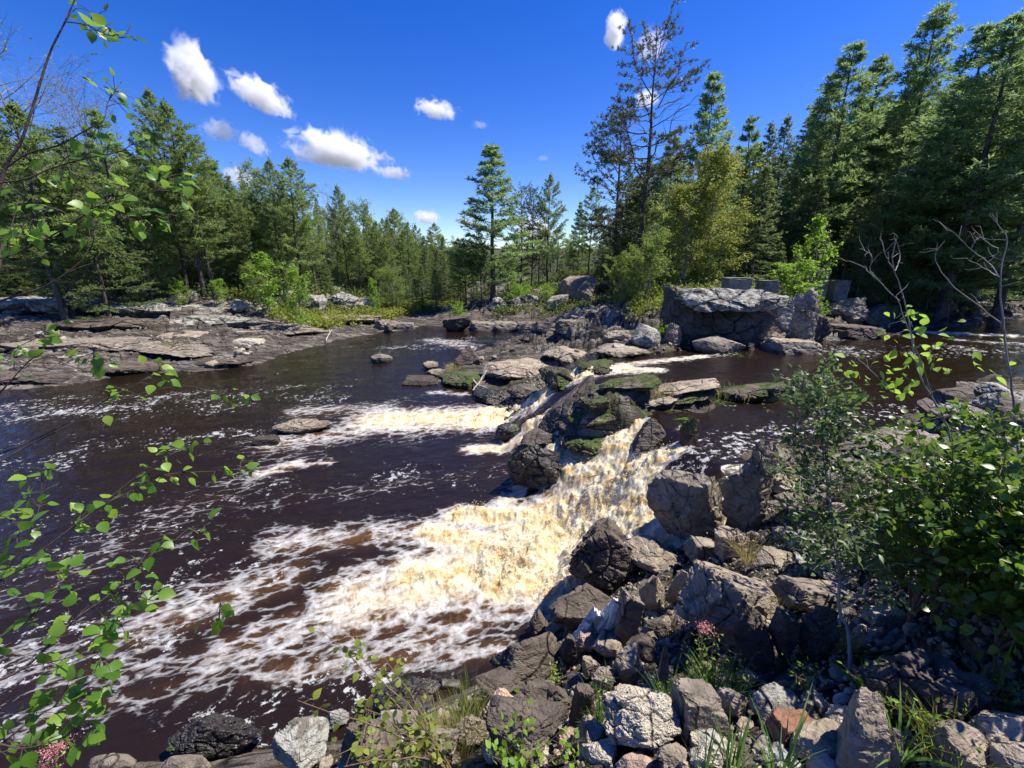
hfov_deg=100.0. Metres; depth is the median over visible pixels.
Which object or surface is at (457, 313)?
bush
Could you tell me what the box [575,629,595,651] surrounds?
stone
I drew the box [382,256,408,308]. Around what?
fir tree
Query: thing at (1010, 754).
boulder
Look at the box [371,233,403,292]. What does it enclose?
pine tree
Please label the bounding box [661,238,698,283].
fir tree
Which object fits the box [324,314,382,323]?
bedrock shelf
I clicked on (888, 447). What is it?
stone
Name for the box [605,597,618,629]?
stone slab
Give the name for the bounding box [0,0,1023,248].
sky
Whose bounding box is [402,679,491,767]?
grass tuft
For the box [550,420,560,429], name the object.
rock
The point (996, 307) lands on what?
pine tree
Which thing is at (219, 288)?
sapling
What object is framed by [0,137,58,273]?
pine tree
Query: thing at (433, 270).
spruce tree
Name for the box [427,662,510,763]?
grass tuft
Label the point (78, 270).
fir tree
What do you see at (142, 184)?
pine tree
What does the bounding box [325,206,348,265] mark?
pine tree
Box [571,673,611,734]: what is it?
grass tuft
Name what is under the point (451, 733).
rock
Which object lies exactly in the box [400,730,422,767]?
plant
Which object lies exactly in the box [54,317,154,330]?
bedrock shelf
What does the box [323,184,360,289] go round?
pine tree
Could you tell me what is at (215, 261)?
birch tree
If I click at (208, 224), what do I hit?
birch tree
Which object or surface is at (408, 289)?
fir tree
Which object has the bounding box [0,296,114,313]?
bedrock shelf
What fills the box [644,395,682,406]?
rock
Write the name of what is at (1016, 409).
alder bush
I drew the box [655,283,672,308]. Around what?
bush
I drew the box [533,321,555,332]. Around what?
rock
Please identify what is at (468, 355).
rock
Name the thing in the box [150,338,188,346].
grass tuft
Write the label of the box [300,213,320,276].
spruce tree
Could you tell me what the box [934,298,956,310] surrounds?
stone
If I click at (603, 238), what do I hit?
spruce tree
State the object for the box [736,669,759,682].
stone
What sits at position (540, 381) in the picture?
gravel
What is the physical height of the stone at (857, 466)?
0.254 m
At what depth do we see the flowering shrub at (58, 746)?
3.10 m
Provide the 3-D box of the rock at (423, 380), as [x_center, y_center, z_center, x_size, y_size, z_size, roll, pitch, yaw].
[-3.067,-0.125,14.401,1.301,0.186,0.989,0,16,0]
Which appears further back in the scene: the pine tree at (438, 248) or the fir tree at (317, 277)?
the pine tree at (438, 248)
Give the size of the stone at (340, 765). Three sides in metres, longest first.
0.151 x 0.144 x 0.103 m
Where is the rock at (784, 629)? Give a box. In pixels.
[768,605,799,661]
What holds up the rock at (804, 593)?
on the ground
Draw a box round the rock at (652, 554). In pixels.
[623,535,682,572]
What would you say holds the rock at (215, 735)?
on the river
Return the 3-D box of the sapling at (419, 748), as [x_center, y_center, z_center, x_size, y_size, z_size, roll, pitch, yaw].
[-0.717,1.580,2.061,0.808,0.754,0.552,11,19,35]
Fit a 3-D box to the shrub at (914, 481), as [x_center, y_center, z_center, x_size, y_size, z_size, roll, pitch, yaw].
[2.773,0.833,2.936,0.833,0.778,0.680,-11,19,-34]
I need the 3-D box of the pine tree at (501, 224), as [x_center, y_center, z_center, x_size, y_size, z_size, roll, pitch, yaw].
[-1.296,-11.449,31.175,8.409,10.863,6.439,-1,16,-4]
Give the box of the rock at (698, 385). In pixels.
[657,378,719,395]
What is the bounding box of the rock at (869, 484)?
[828,467,884,503]
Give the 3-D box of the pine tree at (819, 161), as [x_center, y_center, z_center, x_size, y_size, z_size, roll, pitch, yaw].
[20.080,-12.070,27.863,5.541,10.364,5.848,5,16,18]
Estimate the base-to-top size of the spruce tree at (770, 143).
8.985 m
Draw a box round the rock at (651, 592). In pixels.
[639,575,664,613]
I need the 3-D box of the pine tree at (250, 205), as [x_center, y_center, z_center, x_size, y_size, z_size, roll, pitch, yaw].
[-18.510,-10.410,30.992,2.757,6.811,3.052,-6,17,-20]
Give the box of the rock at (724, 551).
[714,526,752,562]
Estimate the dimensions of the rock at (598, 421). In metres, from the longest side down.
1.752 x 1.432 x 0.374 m
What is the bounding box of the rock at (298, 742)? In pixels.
[271,714,328,767]
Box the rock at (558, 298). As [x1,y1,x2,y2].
[544,294,568,309]
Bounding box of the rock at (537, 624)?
[524,609,548,637]
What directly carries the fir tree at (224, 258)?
on the ground
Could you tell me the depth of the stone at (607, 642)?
3.11 m
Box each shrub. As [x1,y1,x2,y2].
[34,729,84,767]
[760,351,956,670]
[762,439,876,516]
[845,450,983,554]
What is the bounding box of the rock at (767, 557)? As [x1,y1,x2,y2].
[756,546,791,568]
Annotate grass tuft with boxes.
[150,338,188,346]
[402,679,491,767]
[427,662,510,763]
[444,362,462,370]
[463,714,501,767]
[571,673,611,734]
[576,648,582,661]
[637,656,693,695]
[649,378,681,398]
[673,644,716,678]
[683,718,728,767]
[684,643,758,719]
[704,527,771,564]
[705,693,787,767]
[715,383,775,402]
[745,685,826,767]
[767,582,807,618]
[827,624,881,661]
[830,656,881,688]
[835,685,956,767]
[879,596,905,617]
[900,686,1023,767]
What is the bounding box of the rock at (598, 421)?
[568,410,616,427]
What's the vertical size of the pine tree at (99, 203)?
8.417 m
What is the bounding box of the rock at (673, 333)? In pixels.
[663,323,681,344]
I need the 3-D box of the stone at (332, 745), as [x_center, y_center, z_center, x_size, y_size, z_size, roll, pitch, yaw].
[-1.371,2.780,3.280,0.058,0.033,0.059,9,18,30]
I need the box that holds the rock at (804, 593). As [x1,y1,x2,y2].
[770,575,856,611]
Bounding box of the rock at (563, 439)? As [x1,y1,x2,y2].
[559,435,569,448]
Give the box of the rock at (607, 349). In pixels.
[591,343,650,356]
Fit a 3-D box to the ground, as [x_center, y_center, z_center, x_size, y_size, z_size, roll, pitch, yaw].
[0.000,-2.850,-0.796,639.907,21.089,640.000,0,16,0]
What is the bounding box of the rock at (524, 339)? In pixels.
[518,337,528,341]
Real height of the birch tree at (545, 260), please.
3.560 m
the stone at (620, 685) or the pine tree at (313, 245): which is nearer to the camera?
the stone at (620, 685)
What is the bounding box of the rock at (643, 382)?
[599,373,660,391]
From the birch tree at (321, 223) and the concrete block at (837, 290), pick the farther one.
the birch tree at (321, 223)
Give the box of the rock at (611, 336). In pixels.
[601,330,630,344]
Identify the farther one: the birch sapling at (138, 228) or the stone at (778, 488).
the stone at (778, 488)
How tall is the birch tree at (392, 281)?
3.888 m
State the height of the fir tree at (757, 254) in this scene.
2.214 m
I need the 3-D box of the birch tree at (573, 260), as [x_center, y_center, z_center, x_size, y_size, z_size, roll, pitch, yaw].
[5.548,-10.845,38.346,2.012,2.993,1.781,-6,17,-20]
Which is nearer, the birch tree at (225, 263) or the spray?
the spray
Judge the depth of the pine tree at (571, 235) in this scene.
59.75 m
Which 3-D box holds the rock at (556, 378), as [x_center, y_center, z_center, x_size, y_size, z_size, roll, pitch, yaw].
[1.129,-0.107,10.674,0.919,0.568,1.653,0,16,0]
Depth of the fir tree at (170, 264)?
25.43 m
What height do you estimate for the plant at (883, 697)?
0.221 m
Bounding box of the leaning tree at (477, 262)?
[441,249,499,297]
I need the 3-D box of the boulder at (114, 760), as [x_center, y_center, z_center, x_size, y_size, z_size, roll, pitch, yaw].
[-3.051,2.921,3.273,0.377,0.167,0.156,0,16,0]
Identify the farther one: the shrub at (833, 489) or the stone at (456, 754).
the shrub at (833, 489)
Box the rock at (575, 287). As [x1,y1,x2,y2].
[554,275,598,301]
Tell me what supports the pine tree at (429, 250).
on the ground
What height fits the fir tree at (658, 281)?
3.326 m
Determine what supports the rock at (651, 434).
on the ground
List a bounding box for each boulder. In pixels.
[87,753,136,767]
[160,754,211,767]
[370,354,392,363]
[486,694,566,767]
[488,631,559,693]
[508,442,561,488]
[514,679,570,720]
[538,375,594,430]
[568,517,638,593]
[602,685,681,750]
[631,323,661,347]
[646,470,724,539]
[674,559,778,645]
[721,439,778,530]
[793,540,854,579]
[824,297,868,323]
[852,647,997,728]
[862,305,889,325]
[918,403,991,432]
[966,710,1023,750]
[969,392,1023,410]
[989,741,1023,767]
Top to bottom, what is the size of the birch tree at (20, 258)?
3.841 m
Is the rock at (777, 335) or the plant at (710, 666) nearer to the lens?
the plant at (710, 666)
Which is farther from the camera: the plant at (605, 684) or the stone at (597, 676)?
the stone at (597, 676)
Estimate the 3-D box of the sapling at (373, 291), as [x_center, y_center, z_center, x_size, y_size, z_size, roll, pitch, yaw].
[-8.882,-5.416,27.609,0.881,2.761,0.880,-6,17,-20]
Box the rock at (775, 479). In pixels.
[773,471,802,485]
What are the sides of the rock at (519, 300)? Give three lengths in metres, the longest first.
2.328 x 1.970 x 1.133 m
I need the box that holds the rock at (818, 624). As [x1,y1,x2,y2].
[798,605,839,660]
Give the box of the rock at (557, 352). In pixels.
[543,346,585,359]
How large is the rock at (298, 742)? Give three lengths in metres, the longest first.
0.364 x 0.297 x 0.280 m
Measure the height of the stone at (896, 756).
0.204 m
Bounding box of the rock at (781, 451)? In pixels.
[777,446,791,461]
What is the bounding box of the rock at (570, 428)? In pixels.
[559,421,581,438]
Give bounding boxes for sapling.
[0,0,201,301]
[0,320,260,767]
[168,280,192,304]
[210,278,228,304]
[239,251,285,315]
[274,264,315,327]
[297,627,452,767]
[349,687,382,767]
[368,278,380,313]
[766,259,834,300]
[786,213,843,295]
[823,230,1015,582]
[924,212,1023,452]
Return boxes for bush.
[443,300,467,316]
[507,279,532,299]
[538,282,559,301]
[654,321,680,335]
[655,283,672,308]
[808,436,1023,622]
[817,293,833,315]
[846,394,1023,624]
[863,280,897,302]
[885,440,1023,592]
[889,496,1023,669]
[895,284,928,307]
[896,405,1023,478]
[910,479,1023,647]
[1001,394,1023,504]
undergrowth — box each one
[0,260,496,314]
[262,298,470,329]
[489,265,657,319]
[618,263,1023,302]
[618,281,776,320]
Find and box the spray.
[406,360,724,599]
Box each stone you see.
[2,310,22,314]
[11,348,32,357]
[34,331,43,335]
[47,311,69,315]
[89,292,112,299]
[144,302,168,308]
[168,293,188,304]
[186,294,198,301]
[204,360,221,367]
[230,300,247,311]
[233,349,243,356]
[319,754,332,767]
[328,708,348,729]
[328,743,336,749]
[337,761,345,767]
[439,679,460,689]
[451,749,461,767]
[481,732,502,764]
[542,746,549,755]
[545,622,562,633]
[556,727,574,751]
[558,634,576,668]
[559,356,572,364]
[566,672,586,687]
[569,682,594,727]
[572,714,606,748]
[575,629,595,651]
[580,738,616,767]
[582,655,599,677]
[591,666,616,687]
[592,629,621,656]
[613,343,624,347]
[613,641,644,684]
[613,683,658,692]
[615,751,652,767]
[640,628,650,634]
[647,609,657,616]
[647,617,669,635]
[647,631,656,637]
[654,742,688,767]
[656,646,668,687]
[661,615,670,626]
[663,639,674,649]
[670,678,728,743]
[689,728,730,750]
[690,731,701,744]
[690,743,724,767]
[715,672,730,687]
[717,686,747,718]
[728,717,738,724]
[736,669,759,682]
[738,716,753,730]
[749,682,799,718]
[753,732,770,747]
[763,708,813,748]
[771,485,792,493]
[771,525,781,536]
[771,741,805,767]
[779,526,793,540]
[787,529,823,549]
[789,718,839,759]
[801,688,829,719]
[811,480,831,492]
[823,703,847,723]
[828,666,847,682]
[832,502,847,513]
[833,692,851,705]
[835,686,891,767]
[843,461,868,467]
[856,445,886,460]
[862,498,875,510]
[868,445,916,462]
[874,445,890,453]
[876,304,890,311]
[883,426,907,430]
[885,438,902,444]
[887,728,902,767]
[889,305,898,315]
[901,729,912,735]
[913,311,922,318]
[917,397,947,436]
[921,310,934,318]
[924,719,989,767]
[930,386,974,403]
[930,749,950,767]
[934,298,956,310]
[949,311,964,318]
[956,381,980,395]
[974,382,1009,393]
[989,303,1015,313]
[991,396,1023,433]
[996,436,1023,451]
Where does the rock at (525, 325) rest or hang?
on the ground
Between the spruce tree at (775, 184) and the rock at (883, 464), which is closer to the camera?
the rock at (883, 464)
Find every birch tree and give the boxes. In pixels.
[8,242,39,276]
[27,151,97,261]
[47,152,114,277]
[107,152,161,230]
[140,174,172,262]
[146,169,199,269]
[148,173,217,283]
[161,252,180,278]
[186,196,226,281]
[188,245,223,278]
[210,252,237,285]
[212,247,238,279]
[223,181,264,243]
[228,224,281,281]
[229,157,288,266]
[237,260,265,305]
[258,248,278,277]
[269,246,298,290]
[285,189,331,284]
[296,265,312,285]
[311,205,330,261]
[331,252,344,272]
[331,264,347,287]
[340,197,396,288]
[341,252,351,272]
[349,231,370,286]
[366,265,387,291]
[373,262,409,305]
[376,211,415,282]
[442,241,454,288]
[443,235,468,290]
[445,265,470,295]
[456,249,473,290]
[496,269,511,290]
[538,250,551,274]
[560,239,576,266]
[565,246,586,273]
[633,170,746,288]
[666,127,770,282]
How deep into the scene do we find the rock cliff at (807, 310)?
13.47 m
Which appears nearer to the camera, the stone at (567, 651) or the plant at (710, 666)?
the plant at (710, 666)
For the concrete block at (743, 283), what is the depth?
14.84 m
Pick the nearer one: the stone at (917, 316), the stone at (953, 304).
the stone at (917, 316)
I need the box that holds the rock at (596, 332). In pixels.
[588,314,603,339]
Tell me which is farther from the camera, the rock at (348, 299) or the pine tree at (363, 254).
the pine tree at (363, 254)
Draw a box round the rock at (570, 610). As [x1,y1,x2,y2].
[549,583,610,629]
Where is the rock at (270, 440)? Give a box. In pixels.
[251,435,280,446]
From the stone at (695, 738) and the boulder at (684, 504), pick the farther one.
the boulder at (684, 504)
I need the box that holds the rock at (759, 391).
[715,381,786,400]
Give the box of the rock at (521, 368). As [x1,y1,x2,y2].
[478,358,547,378]
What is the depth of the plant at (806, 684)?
2.06 m
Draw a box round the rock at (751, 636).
[734,600,773,674]
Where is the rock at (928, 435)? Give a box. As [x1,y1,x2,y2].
[852,430,946,445]
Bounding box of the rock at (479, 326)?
[469,321,494,331]
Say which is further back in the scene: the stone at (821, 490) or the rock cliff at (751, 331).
the rock cliff at (751, 331)
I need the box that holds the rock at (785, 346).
[759,337,823,354]
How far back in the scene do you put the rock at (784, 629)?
2.37 m
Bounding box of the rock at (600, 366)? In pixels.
[578,359,613,374]
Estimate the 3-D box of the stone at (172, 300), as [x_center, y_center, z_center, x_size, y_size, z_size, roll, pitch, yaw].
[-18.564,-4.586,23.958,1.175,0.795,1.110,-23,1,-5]
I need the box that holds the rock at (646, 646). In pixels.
[626,633,656,660]
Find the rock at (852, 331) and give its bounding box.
[830,323,887,339]
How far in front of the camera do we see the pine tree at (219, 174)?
27.72 m
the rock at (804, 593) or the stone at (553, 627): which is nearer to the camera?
the rock at (804, 593)
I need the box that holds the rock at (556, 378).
[538,366,573,389]
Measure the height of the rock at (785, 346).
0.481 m
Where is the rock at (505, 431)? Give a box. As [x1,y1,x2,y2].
[494,422,518,440]
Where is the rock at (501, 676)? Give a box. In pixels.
[474,666,520,695]
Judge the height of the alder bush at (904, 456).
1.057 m
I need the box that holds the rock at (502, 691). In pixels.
[483,688,512,715]
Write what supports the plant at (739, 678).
on the ground
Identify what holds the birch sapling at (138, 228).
on the ground
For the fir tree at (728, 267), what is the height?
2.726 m
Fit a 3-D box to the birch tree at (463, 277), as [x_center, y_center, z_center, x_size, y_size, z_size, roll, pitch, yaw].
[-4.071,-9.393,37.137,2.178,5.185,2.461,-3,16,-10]
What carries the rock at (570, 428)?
on the ground
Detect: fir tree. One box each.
[0,226,42,296]
[0,246,32,292]
[2,219,38,286]
[6,219,54,293]
[26,216,78,283]
[36,122,164,319]
[65,238,105,282]
[79,256,114,286]
[88,235,121,293]
[100,224,138,292]
[120,192,182,306]
[140,217,189,296]
[174,248,198,286]
[185,244,207,283]
[193,257,214,280]
[215,240,238,281]
[307,251,336,294]
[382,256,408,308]
[397,263,413,299]
[407,279,425,308]
[441,264,469,305]
[454,276,467,306]
[467,277,480,300]
[470,262,490,299]
[544,251,556,271]
[595,224,612,266]
[600,247,618,288]
[601,165,634,276]
[608,264,634,305]
[638,237,680,290]
[661,170,714,279]
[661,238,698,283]
[692,246,719,280]
[719,245,745,280]
[726,113,811,278]
[747,253,764,278]
[781,249,800,288]
[793,237,816,284]
[835,177,885,305]
[847,154,902,304]
[865,144,932,307]
[888,151,949,306]
[898,197,958,314]
[962,235,996,294]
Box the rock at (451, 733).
[421,728,459,767]
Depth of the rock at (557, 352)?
14.84 m
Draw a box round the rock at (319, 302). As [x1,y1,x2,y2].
[300,294,327,311]
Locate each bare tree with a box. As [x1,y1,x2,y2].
[0,7,111,298]
[16,79,128,279]
[27,51,145,289]
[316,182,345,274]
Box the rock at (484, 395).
[473,386,503,404]
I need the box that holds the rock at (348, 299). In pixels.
[327,292,363,310]
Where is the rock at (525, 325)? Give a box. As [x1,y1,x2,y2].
[517,321,534,330]
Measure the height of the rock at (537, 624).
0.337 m
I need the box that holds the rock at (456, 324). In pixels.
[442,316,470,331]
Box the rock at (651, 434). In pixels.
[632,418,665,456]
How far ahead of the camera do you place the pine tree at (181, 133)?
23.37 m
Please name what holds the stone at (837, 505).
on the ground
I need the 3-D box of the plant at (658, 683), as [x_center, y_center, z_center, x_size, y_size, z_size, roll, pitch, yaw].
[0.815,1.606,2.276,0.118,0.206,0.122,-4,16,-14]
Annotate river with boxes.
[0,319,1023,767]
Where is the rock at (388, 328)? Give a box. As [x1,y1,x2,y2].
[384,322,391,332]
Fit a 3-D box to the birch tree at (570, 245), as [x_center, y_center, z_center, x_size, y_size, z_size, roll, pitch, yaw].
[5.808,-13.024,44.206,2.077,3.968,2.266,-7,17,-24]
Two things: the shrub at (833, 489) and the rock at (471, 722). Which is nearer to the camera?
the rock at (471, 722)
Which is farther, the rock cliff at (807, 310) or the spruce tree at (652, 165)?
the spruce tree at (652, 165)
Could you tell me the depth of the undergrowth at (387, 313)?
26.19 m
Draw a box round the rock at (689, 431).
[679,417,699,445]
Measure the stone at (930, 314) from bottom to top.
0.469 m
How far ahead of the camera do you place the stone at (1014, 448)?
4.28 m
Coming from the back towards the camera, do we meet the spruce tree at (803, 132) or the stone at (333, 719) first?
the spruce tree at (803, 132)
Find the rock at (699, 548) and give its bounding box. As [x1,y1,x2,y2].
[683,535,715,561]
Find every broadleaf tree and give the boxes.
[594,251,645,303]
[617,226,675,301]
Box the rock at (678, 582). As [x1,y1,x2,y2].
[665,570,687,604]
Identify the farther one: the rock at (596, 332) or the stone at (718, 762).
the rock at (596, 332)
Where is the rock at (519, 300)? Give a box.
[506,294,540,306]
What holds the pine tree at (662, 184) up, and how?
on the ground
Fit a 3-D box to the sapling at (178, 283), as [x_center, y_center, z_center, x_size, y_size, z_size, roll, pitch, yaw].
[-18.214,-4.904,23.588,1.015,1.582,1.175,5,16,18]
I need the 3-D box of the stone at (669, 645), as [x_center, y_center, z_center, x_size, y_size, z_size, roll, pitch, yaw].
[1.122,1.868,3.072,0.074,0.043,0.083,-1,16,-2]
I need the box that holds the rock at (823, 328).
[815,314,832,340]
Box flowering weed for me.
[695,616,723,654]
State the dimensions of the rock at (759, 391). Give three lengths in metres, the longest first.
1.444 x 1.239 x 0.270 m
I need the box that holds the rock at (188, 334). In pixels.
[157,331,208,337]
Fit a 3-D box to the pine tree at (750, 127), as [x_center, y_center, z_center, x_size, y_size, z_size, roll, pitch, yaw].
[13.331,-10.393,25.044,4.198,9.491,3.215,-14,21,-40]
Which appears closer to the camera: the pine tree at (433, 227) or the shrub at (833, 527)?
the shrub at (833, 527)
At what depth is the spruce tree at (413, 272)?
43.09 m
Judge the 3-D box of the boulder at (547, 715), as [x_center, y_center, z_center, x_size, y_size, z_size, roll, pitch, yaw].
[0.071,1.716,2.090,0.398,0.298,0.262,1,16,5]
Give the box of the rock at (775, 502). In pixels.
[767,488,834,514]
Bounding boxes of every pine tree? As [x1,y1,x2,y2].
[0,98,105,320]
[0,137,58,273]
[1,136,101,316]
[66,108,177,302]
[68,148,131,279]
[82,160,128,241]
[100,158,156,266]
[114,161,171,277]
[119,86,206,290]
[132,96,236,296]
[143,122,240,299]
[189,158,257,277]
[217,184,251,245]
[223,181,276,268]
[239,192,274,276]
[245,157,307,297]
[250,156,329,296]
[271,191,299,263]
[302,234,317,259]
[317,208,333,252]
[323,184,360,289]
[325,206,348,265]
[344,226,373,292]
[361,217,381,261]
[367,220,392,293]
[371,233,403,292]
[379,207,411,277]
[393,223,422,294]
[407,224,425,275]
[418,245,436,287]
[418,253,432,284]
[423,222,447,262]
[425,235,435,257]
[434,235,445,263]
[439,143,546,301]
[446,237,459,270]
[448,246,477,304]
[469,231,489,298]
[479,261,500,296]
[488,253,501,281]
[497,243,517,290]
[506,180,540,284]
[517,261,529,275]
[518,184,551,285]
[524,198,554,281]
[529,172,567,281]
[548,231,569,273]
[556,259,568,278]
[566,232,578,253]
[567,201,590,273]
[574,96,672,305]
[574,186,607,274]
[584,0,720,289]
[601,176,649,259]
[609,180,664,288]
[636,134,696,282]
[659,69,750,276]
[685,151,733,261]
[700,180,740,271]
[708,115,766,272]
[719,141,778,265]
[752,40,895,266]
[754,130,826,267]
[760,71,864,262]
[778,114,854,259]
[790,103,895,256]
[810,52,909,273]
[833,67,940,274]
[834,0,974,284]
[847,20,1022,306]
[865,99,911,263]
[873,7,1023,322]
[874,89,1013,292]
[881,96,956,257]
[893,37,1023,304]
[903,94,1023,326]
[927,74,1015,226]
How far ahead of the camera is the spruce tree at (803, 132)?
35.39 m
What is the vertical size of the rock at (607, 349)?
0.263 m
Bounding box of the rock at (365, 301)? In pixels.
[359,297,374,306]
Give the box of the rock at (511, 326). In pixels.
[494,321,517,331]
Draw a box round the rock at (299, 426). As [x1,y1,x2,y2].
[272,418,332,433]
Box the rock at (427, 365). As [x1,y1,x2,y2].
[422,361,437,369]
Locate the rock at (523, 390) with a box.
[507,383,539,397]
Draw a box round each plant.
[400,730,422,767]
[467,687,482,707]
[483,688,581,767]
[547,661,561,683]
[562,742,590,767]
[589,659,615,711]
[652,676,669,692]
[680,627,750,685]
[722,652,764,691]
[781,653,822,695]
[836,656,913,724]
[886,696,974,732]
[890,697,982,755]
[977,649,1023,714]
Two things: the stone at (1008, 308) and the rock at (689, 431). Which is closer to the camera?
the rock at (689, 431)
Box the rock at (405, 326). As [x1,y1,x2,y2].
[396,322,414,329]
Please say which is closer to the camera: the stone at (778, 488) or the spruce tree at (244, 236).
the stone at (778, 488)
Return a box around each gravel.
[0,305,400,373]
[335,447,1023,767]
[493,330,693,420]
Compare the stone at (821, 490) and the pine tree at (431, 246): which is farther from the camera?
the pine tree at (431, 246)
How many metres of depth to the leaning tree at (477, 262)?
32.66 m
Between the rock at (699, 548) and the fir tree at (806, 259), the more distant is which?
the fir tree at (806, 259)
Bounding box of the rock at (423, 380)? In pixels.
[402,375,437,385]
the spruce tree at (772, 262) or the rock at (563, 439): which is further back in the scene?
the spruce tree at (772, 262)
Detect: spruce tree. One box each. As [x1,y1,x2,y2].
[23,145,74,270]
[49,252,72,291]
[55,221,86,284]
[77,237,109,295]
[130,232,153,283]
[168,243,196,279]
[219,173,265,292]
[220,190,257,294]
[236,208,267,297]
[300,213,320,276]
[313,197,331,264]
[315,224,335,280]
[319,258,334,295]
[325,232,335,264]
[330,223,346,275]
[357,274,366,292]
[358,207,382,287]
[383,219,399,283]
[388,231,399,291]
[405,220,419,282]
[409,245,420,288]
[413,265,432,308]
[418,236,433,294]
[426,269,444,311]
[430,256,436,286]
[431,249,447,301]
[435,235,453,300]
[591,228,609,276]
[614,160,659,285]
[621,162,659,272]
[645,156,679,277]
[716,167,759,270]
[719,120,779,272]
[722,162,786,289]
[747,159,779,265]
[762,243,780,278]
[764,241,787,280]
[765,153,787,207]
[775,171,835,283]
[782,113,813,188]
[820,195,866,298]
[821,220,848,278]
[833,245,859,276]
[849,239,881,292]
[930,180,995,311]
[986,243,1022,298]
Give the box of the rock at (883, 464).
[867,459,950,483]
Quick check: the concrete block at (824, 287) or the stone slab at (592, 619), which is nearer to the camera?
the stone slab at (592, 619)
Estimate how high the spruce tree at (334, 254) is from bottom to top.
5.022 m
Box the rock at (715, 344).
[692,335,745,352]
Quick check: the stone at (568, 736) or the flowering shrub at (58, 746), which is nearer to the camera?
the stone at (568, 736)
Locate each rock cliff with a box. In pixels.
[659,284,702,341]
[700,310,789,350]
[767,304,794,337]
[786,288,820,340]
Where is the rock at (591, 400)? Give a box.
[574,384,627,408]
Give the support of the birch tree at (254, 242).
on the ground
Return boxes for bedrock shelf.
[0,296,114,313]
[0,336,150,352]
[0,370,81,382]
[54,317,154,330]
[77,360,163,373]
[92,299,209,316]
[126,339,214,356]
[169,315,273,326]
[189,357,253,365]
[248,323,327,334]
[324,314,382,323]
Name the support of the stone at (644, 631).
on the ground
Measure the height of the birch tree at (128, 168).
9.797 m
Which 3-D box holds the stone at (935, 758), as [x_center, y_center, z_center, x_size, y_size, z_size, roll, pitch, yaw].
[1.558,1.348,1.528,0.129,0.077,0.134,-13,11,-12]
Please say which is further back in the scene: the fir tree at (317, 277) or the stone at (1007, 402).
the fir tree at (317, 277)
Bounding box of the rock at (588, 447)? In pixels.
[564,437,603,456]
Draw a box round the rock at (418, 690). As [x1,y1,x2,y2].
[372,676,440,715]
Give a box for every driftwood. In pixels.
[57,352,90,358]
[236,324,281,332]
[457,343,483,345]
[472,370,486,390]
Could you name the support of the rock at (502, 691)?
on the ground
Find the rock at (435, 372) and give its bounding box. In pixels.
[425,369,444,376]
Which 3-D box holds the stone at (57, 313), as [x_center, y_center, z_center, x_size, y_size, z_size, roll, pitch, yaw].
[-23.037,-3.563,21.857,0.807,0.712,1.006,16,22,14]
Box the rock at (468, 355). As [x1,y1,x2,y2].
[454,345,479,365]
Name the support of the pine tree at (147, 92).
on the ground
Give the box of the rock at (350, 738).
[340,717,396,767]
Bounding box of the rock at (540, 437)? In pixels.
[521,428,558,447]
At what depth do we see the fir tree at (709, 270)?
20.45 m
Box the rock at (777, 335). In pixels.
[770,332,785,337]
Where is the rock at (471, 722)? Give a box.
[456,714,486,745]
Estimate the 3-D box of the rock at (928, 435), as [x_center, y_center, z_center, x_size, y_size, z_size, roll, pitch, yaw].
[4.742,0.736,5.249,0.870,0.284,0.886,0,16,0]
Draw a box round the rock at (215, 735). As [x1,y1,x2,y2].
[166,712,263,759]
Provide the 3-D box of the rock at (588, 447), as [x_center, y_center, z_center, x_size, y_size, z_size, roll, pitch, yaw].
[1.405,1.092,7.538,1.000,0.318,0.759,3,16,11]
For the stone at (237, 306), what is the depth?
23.58 m
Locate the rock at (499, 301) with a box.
[487,297,507,311]
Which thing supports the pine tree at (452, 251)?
on the ground
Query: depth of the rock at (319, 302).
27.26 m
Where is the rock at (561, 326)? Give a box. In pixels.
[554,319,587,334]
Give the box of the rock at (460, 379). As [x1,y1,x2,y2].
[438,370,480,388]
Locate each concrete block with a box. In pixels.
[721,277,754,289]
[755,280,779,293]
[806,270,829,296]
[823,280,851,300]
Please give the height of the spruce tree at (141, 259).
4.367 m
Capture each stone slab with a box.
[232,338,264,344]
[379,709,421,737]
[572,607,601,650]
[579,602,610,652]
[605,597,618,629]
[610,589,644,647]
[857,605,906,625]
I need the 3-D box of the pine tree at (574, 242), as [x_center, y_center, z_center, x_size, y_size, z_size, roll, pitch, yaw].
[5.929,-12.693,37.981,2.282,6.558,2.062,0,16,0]
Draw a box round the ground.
[0,243,1023,767]
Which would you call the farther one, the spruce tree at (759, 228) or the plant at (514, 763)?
the spruce tree at (759, 228)
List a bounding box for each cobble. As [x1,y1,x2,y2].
[806,752,836,767]
[902,622,921,636]
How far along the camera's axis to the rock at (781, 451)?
5.59 m
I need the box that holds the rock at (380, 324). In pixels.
[373,319,397,329]
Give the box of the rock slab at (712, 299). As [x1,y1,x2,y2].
[675,287,789,311]
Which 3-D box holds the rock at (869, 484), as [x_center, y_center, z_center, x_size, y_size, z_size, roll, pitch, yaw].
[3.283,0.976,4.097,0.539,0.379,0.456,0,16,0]
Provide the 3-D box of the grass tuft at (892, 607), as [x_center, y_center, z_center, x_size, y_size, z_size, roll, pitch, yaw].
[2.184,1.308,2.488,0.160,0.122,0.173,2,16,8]
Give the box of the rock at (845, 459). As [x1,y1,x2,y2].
[821,454,857,477]
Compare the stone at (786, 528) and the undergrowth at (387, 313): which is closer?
the stone at (786, 528)
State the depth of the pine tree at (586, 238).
34.73 m
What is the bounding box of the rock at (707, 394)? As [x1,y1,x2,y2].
[676,389,718,403]
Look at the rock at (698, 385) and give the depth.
7.93 m
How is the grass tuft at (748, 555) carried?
on the ground

